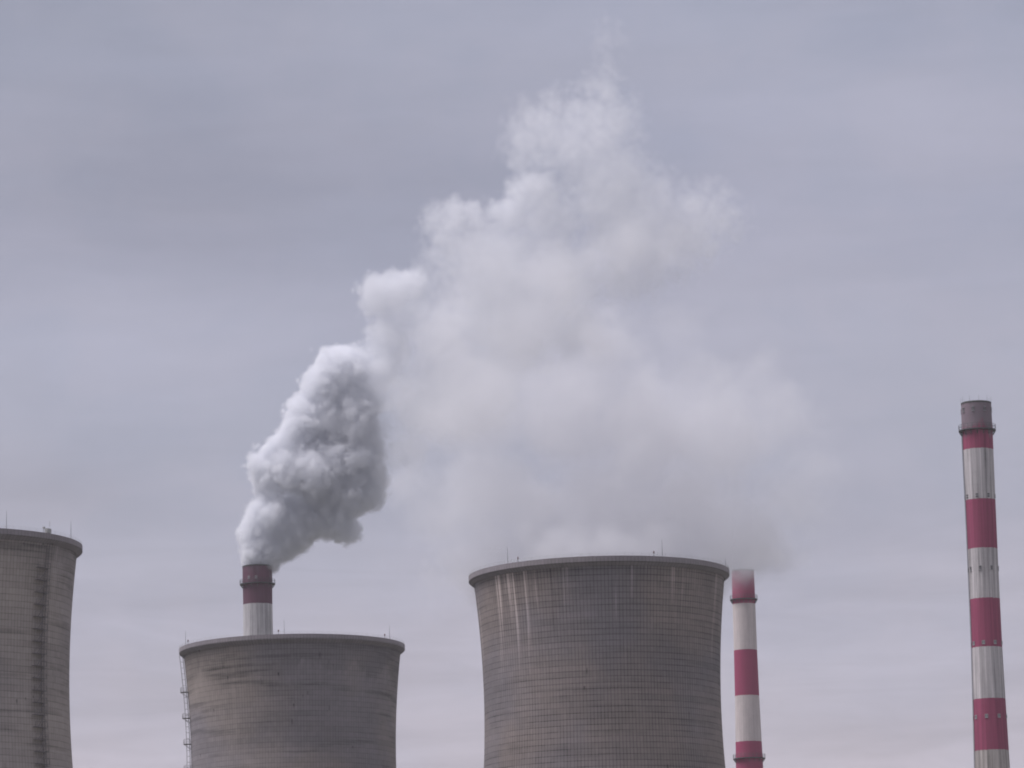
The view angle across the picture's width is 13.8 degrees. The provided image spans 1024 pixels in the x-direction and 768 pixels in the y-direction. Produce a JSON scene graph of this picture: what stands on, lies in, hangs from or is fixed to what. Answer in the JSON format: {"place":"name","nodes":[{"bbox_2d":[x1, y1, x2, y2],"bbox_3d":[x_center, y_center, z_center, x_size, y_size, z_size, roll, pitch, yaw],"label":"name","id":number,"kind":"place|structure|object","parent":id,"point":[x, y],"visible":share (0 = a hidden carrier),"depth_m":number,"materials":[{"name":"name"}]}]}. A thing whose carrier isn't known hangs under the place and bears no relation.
{"place":"outdoors","nodes":[
{"label":"outdoors","id":0,"kind":"place"},
{"bbox_2d":[0,511,82,767],"bbox_3d":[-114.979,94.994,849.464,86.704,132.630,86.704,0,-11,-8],"label":"cooling tower","id":1,"kind":"structure","parent":0,"point":[37,573],"depth_m":841.02,"materials":[{"name":"concrete"}]},
{"bbox_2d":[240,564,274,635],"bbox_3d":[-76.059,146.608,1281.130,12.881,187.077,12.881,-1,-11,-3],"label":"chimney","id":2,"kind":"object","parent":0,"point":[257,584],"visible":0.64,"depth_m":1292.41,"materials":[{"name":"paint"}]},
{"bbox_2d":[179,627,404,767],"bbox_3d":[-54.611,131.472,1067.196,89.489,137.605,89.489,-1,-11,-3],"label":"cooling tower","id":3,"kind":"structure","parent":0,"point":[278,700],"depth_m":1053.46,"materials":[{"name":"grey concrete"}]},
{"bbox_2d":[0,0,1023,767],"label":"sky","id":4,"kind":"structure","parent":0,"point":[368,303],"materials":[{"name":"grey"}]},
{"bbox_2d":[469,547,729,767],"bbox_3d":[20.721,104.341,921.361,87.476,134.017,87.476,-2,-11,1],"label":"cooling tower","id":5,"kind":"structure","parent":0,"point":[601,661],"depth_m":906.42,"materials":[{"name":"grey concrete"}]},
{"bbox_2d":[730,567,764,767],"bbox_3d":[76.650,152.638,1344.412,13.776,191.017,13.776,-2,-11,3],"label":"chimney","id":6,"kind":"object","parent":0,"point":[743,600],"visible":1,"depth_m":1352.55,"materials":[{"name":"paint"}]},
{"bbox_2d":[958,397,1009,767],"bbox_3d":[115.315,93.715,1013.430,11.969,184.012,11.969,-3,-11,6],"label":"chimney","id":7,"kind":"object","parent":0,"point":[990,732],"visible":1,"depth_m":1018.83,"materials":[{"name":"paint"}]}
]}

